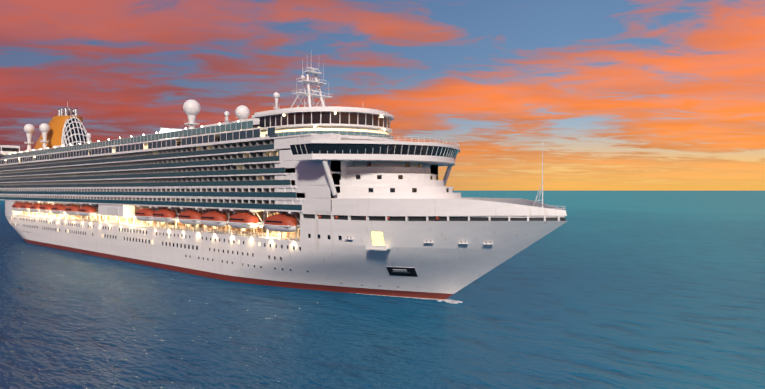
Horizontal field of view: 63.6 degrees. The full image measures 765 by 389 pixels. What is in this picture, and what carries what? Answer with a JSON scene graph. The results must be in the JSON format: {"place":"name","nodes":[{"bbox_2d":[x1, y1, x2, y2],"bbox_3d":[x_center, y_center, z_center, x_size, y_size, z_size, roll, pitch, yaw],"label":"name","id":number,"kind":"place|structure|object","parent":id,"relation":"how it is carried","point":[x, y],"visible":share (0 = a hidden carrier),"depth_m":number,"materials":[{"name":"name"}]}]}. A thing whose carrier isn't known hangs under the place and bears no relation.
{"place":"outdoors","nodes":[
{"label":"outdoors","id":0,"kind":"place"},
{"bbox_2d":[0,191,764,388],"bbox_3d":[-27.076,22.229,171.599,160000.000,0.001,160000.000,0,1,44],"label":"sea water","id":1,"kind":"structure","parent":0,"point":[631,290],"depth_m":111.79,"materials":[{"name":"blue liquid"}]},
{"bbox_2d":[0,59,566,298],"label":"ship","id":2,"kind":"object","parent":1,"relation":"on","point":[323,197],"visible":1,"depth_m":147.49,"materials":[{"name":"white metal"}]},
{"bbox_2d":[357,293,462,303],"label":"bow wave foam","id":3,"kind":"object","parent":1,"relation":"on","point":[449,301],"visible":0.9,"depth_m":131.85,"materials":[{"name":"white"}]},
{"bbox_2d":[0,0,764,190],"label":"sky","id":4,"kind":"structure","parent":0,"point":[618,95],"materials":[{"name":"orange"}]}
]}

